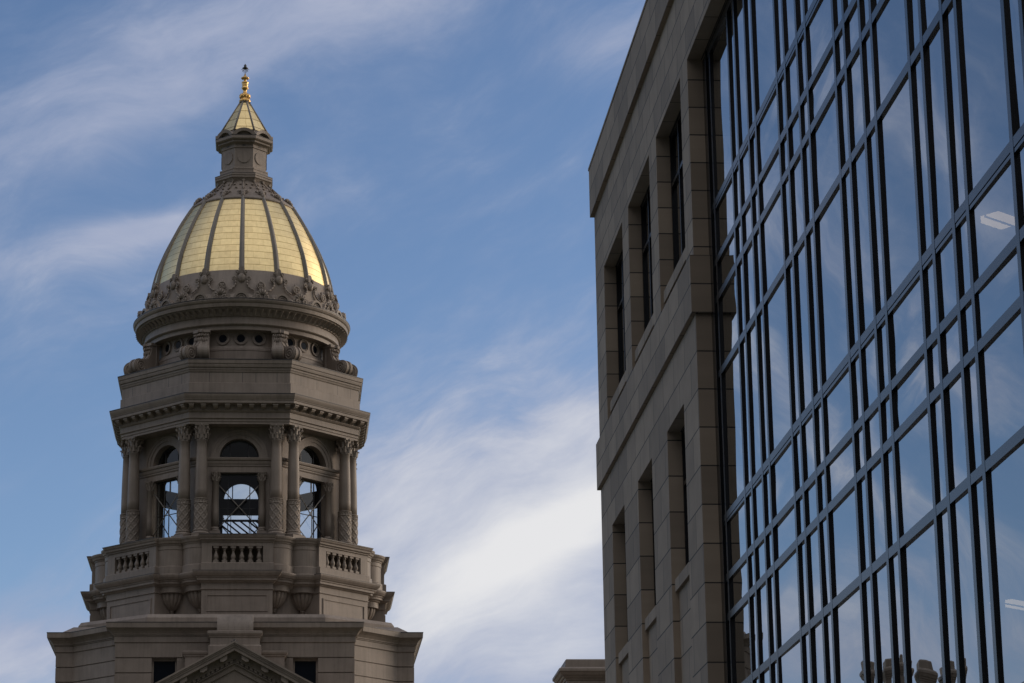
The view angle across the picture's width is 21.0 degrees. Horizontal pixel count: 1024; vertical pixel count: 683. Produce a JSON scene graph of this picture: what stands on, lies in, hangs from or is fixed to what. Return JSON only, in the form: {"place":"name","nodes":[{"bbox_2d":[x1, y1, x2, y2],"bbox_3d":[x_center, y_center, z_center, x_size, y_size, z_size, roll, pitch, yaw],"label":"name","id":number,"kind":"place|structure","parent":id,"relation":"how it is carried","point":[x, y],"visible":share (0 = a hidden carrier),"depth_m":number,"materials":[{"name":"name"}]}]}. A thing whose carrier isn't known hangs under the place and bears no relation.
{"place":"outdoors","nodes":[
{"label":"outdoors","id":0,"kind":"place"},
{"bbox_2d":[0,0,645,682],"label":"sky","id":1,"kind":"structure","parent":0,"point":[435,156],"materials":[{"name":"blue"}]},
{"bbox_2d":[47,64,604,682],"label":"capitol building","id":2,"kind":"structure","parent":0,"point":[237,372],"depth_m":108.39,"materials":[{"name":"stone"}]},
{"bbox_2d":[152,659,176,682],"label":"window","id":3,"kind":"structure","parent":2,"relation":"in","point":[161,668],"depth_m":101.06,"materials":[{"name":"glass"}]},
{"bbox_2d":[293,659,317,682],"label":"window","id":4,"kind":"structure","parent":2,"relation":"in","point":[307,669],"depth_m":101.50,"materials":[{"name":"glass"}]},
{"label":"ground","id":5,"kind":"structure","parent":0,"visible":0},
{"bbox_2d":[588,0,1023,682],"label":"office building","id":6,"kind":"structure","parent":5,"relation":"on","point":[808,218],"depth_m":26.22,"materials":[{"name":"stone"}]},
{"bbox_2d":[610,251,625,412],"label":"window","id":7,"kind":"structure","parent":6,"relation":"in","point":[619,268],"depth_m":40.60,"materials":[{"name":"glass"}]},
{"bbox_2d":[618,546,627,664],"bbox_3d":[1.666,3.436,38.881,0.213,2.028,1.383,1,-16,-5],"label":"window","id":8,"kind":"structure","parent":6,"relation":"in","point":[623,654],"depth_m":38.93,"materials":[{"name":"glass"}]},
{"bbox_2d":[635,186,653,361],"bbox_3d":[1.862,-1.083,37.063,0.213,2.246,2.163,1,-16,-5],"label":"window","id":9,"kind":"structure","parent":6,"relation":"in","point":[645,208],"depth_m":37.81,"materials":[{"name":"glass"}]},
{"bbox_2d":[645,480,656,630],"bbox_3d":[1.910,2.672,36.166,0.213,2.028,1.388,1,-16,-5],"label":"window","id":10,"kind":"structure","parent":6,"relation":"in","point":[651,618],"depth_m":36.65,"materials":[{"name":"glass"}]},
{"bbox_2d":[664,111,685,303],"bbox_3d":[2.106,-1.846,34.353,0.213,2.246,2.148,1,-16,-5],"label":"window","id":11,"kind":"structure","parent":6,"relation":"in","point":[675,140],"depth_m":35.00,"materials":[{"name":"glass"}]},
{"bbox_2d":[675,427,689,591],"bbox_3d":[2.150,1.911,33.465,0.213,2.028,1.425,1,-16,-5],"label":"window","id":12,"kind":"structure","parent":6,"relation":"in","point":[683,577],"depth_m":34.04,"materials":[{"name":"glass"}]}
]}

